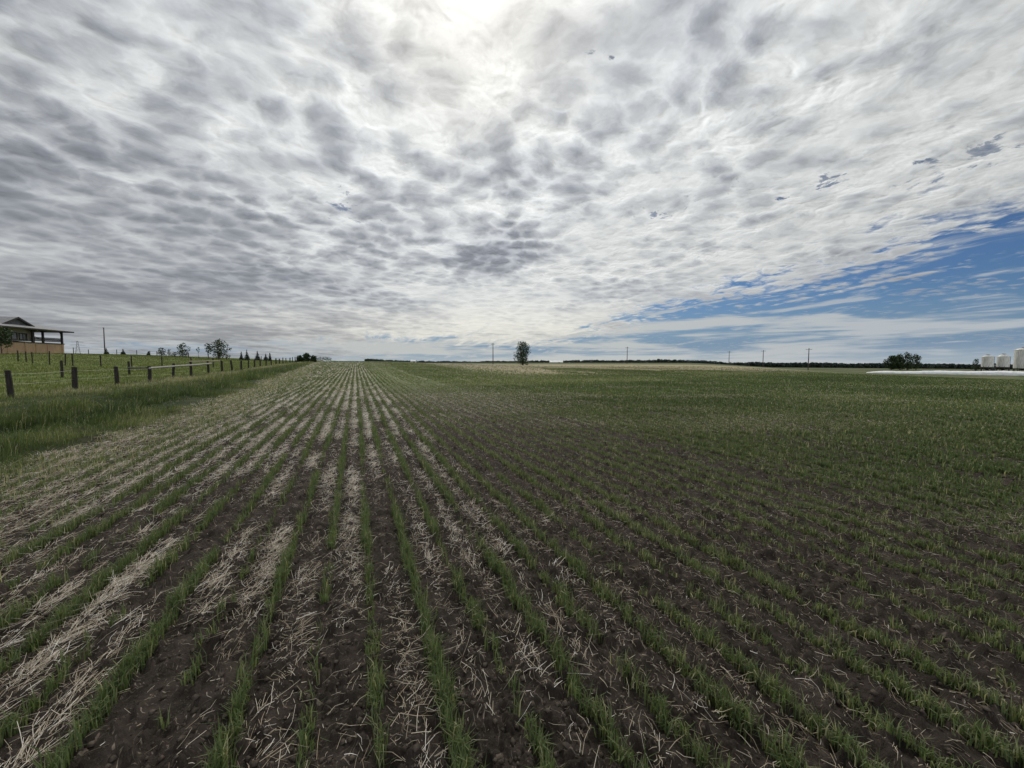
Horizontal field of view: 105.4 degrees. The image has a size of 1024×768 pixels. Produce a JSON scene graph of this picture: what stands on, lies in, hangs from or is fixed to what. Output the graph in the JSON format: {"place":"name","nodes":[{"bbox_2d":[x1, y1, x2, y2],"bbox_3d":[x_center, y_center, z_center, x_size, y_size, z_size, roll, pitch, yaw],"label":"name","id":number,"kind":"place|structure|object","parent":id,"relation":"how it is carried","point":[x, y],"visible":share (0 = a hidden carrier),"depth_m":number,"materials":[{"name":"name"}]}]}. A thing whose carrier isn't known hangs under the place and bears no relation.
{"place":"outdoors","nodes":[
{"label":"outdoors","id":0,"kind":"place"},
{"bbox_2d":[0,353,1023,767],"bbox_3d":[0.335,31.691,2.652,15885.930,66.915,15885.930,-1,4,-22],"label":"ground","id":1,"kind":"structure","parent":0,"point":[122,721],"depth_m":2.47,"materials":[{"name":"brown soil"}]},
{"bbox_2d":[0,327,14,353],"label":"garden tree","id":2,"kind":"object","parent":1,"relation":"on","point":[6,341],"visible":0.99,"depth_m":68.02,"materials":[{"name":"green plant"}]},
{"bbox_2d":[0,316,73,353],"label":"porch house","id":3,"kind":"structure","parent":1,"relation":"on","point":[22,329],"depth_m":76.93,"materials":[{"name":"beige wood"}]},
{"bbox_2d":[8,332,17,339],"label":"window","id":4,"kind":"structure","parent":3,"relation":"in","point":[14,337],"depth_m":74.51,"materials":[{"name":"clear glass"}]},
{"bbox_2d":[18,333,27,339],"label":"window","id":5,"kind":"structure","parent":3,"relation":"in","point":[22,336],"depth_m":76.10,"materials":[{"name":"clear glass"}]},
{"bbox_2d":[60,360,130,377],"bbox_3d":[-33.172,-1.066,31.244,0.259,1.630,4.278,1,4,16],"label":"gate fence","id":6,"kind":"object","parent":1,"relation":"on","point":[62,373],"visible":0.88,"depth_m":29.33,"materials":[{"name":"wood"}]},
{"bbox_2d":[15,350,213,366],"bbox_3d":[-55.948,-3.118,50.613,34.402,2.747,4.624,0,3,1],"label":"paddock fence","id":7,"kind":"object","parent":1,"relation":"on","point":[49,358],"visible":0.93,"depth_m":50.64,"materials":[{"name":"wood"}]},
{"bbox_2d":[0,352,294,403],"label":"pasture grass","id":8,"kind":"structure","parent":1,"relation":"on","point":[32,367],"depth_m":44.76,"materials":[{"name":"green plant"}]},
{"bbox_2d":[2,357,296,397],"bbox_3d":[-35.163,-2.291,47.265,5.782,2.803,87.381,-1,4,-22],"label":"post fence","id":9,"kind":"object","parent":1,"relation":"on","point":[9,381],"visible":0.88,"depth_m":25.13,"materials":[{"name":"wood"}]},
{"bbox_2d":[0,360,322,482],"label":"verge grass","id":10,"kind":"structure","parent":1,"relation":"on","point":[233,379],"depth_m":12.31,"materials":[{"name":"green plant"}]},
{"bbox_2d":[158,347,166,355],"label":"leafy shrub","id":11,"kind":"object","parent":1,"relation":"on","point":[161,352],"visible":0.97,"depth_m":99.55,"materials":[{"name":"green plant"}]},
{"bbox_2d":[73,348,261,360],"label":"ridge fence","id":12,"kind":"object","parent":1,"relation":"on","point":[169,354],"visible":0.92,"depth_m":98.00,"materials":[{"name":"wood"}]},
{"bbox_2d":[177,342,190,356],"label":"broadleaf tree","id":13,"kind":"object","parent":1,"relation":"on","point":[182,352],"visible":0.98,"depth_m":99.54,"materials":[{"name":"green plant"}]},
{"bbox_2d":[204,343,213,357],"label":"broadleaf tree","id":14,"kind":"object","parent":1,"relation":"on","point":[208,349],"visible":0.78,"depth_m":97.48,"materials":[{"name":"green plant"}]},
{"bbox_2d":[207,338,231,358],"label":"broadleaf tree","id":15,"kind":"object","parent":1,"relation":"on","point":[217,350],"visible":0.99,"depth_m":97.57,"materials":[{"name":"green plant"}]},
{"bbox_2d":[244,350,249,359],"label":"spruce tree","id":16,"kind":"object","parent":1,"relation":"on","point":[246,357],"visible":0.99,"depth_m":104.59,"materials":[{"name":"green plant"}]},
{"bbox_2d":[297,355,303,361],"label":"dark bush","id":17,"kind":"object","parent":1,"relation":"on","point":[299,357],"visible":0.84,"depth_m":89.43,"materials":[{"name":"green plant"}]},
{"bbox_2d":[301,353,310,360],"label":"dark bush","id":18,"kind":"object","parent":1,"relation":"on","point":[306,356],"visible":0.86,"depth_m":89.37,"materials":[{"name":"green plant"}]},
{"bbox_2d":[308,355,316,361],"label":"dark bush","id":19,"kind":"object","parent":1,"relation":"on","point":[313,357],"visible":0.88,"depth_m":89.48,"materials":[{"name":"green plant"}]},
{"bbox_2d":[316,356,331,360],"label":"hedge","id":20,"kind":"object","parent":1,"relation":"on","point":[320,358],"visible":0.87,"depth_m":129.49,"materials":[{"name":"green plant"}]},
{"bbox_2d":[0,361,1023,767],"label":"wheat seedlings","id":21,"kind":"object","parent":1,"relation":"on","point":[974,391],"visible":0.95,"depth_m":4.17,"materials":[{"name":"green plant"}]},
{"bbox_2d":[0,426,1023,767],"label":"soil clods","id":22,"kind":"object","parent":1,"relation":"on","point":[500,758],"visible":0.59,"depth_m":2.08,"materials":[{"name":"brown soil"}]},
{"bbox_2d":[0,361,1023,767],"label":"straw","id":23,"kind":"object","parent":1,"relation":"on","point":[42,659],"visible":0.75,"depth_m":3.42,"materials":[{"name":"beige plant"}]},
{"bbox_2d":[513,341,530,364],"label":"poplar tree","id":24,"kind":"object","parent":1,"relation":"on","point":[522,355],"visible":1,"depth_m":148.92,"materials":[{"name":"green plant"}]},
{"bbox_2d":[364,358,1016,369],"bbox_3d":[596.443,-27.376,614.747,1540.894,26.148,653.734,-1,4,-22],"label":"wood","id":25,"kind":"object","parent":1,"relation":"on","point":[862,365],"visible":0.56,"depth_m":596.40,"materials":[{"name":"green plant"}]},
{"bbox_2d":[883,355,900,369],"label":"broadleaf tree","id":26,"kind":"object","parent":1,"relation":"on","point":[890,361],"visible":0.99,"depth_m":229.05,"materials":[{"name":"green plant"}]},
{"bbox_2d":[893,354,905,369],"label":"broadleaf tree","id":27,"kind":"object","parent":1,"relation":"on","point":[901,360],"visible":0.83,"depth_m":228.78,"materials":[{"name":"green plant"}]},
{"bbox_2d":[903,352,915,369],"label":"broadleaf tree","id":28,"kind":"object","parent":1,"relation":"on","point":[908,362],"visible":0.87,"depth_m":228.88,"materials":[{"name":"green plant"}]},
{"bbox_2d":[910,354,922,369],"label":"broadleaf tree","id":29,"kind":"object","parent":1,"relation":"on","point":[917,357],"visible":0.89,"depth_m":229.06,"materials":[{"name":"green plant"}]},
{"bbox_2d":[867,371,1023,375],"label":"grain bag","id":30,"kind":"object","parent":1,"relation":"on","point":[1015,373],"visible":0.99,"depth_m":150.20,"materials":[{"name":"white plastic"}]},
{"bbox_2d":[971,359,981,370],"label":"ragged bush","id":31,"kind":"object","parent":1,"relation":"on","point":[975,368],"visible":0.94,"depth_m":204.44,"materials":[{"name":"green plant"}]},
{"bbox_2d":[980,354,994,370],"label":"grain bin","id":32,"kind":"object","parent":1,"relation":"on","point":[987,361],"visible":0.99,"depth_m":198.62,"materials":[{"name":"white metal"}]},
{"bbox_2d":[996,354,1010,370],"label":"grain bin","id":33,"kind":"object","parent":1,"relation":"on","point":[1003,362],"visible":0.99,"depth_m":198.51,"materials":[{"name":"white metal"}]},
{"bbox_2d":[1013,347,1023,370],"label":"grain bin","id":34,"kind":"object","parent":1,"relation":"on","point":[1018,361],"visible":1,"depth_m":199.04,"materials":[{"name":"white metal"}]},
{"bbox_2d":[0,0,1023,364],"label":"sky","id":35,"kind":"structure","parent":0,"point":[842,181],"materials":[{"name":"white"}]}
]}

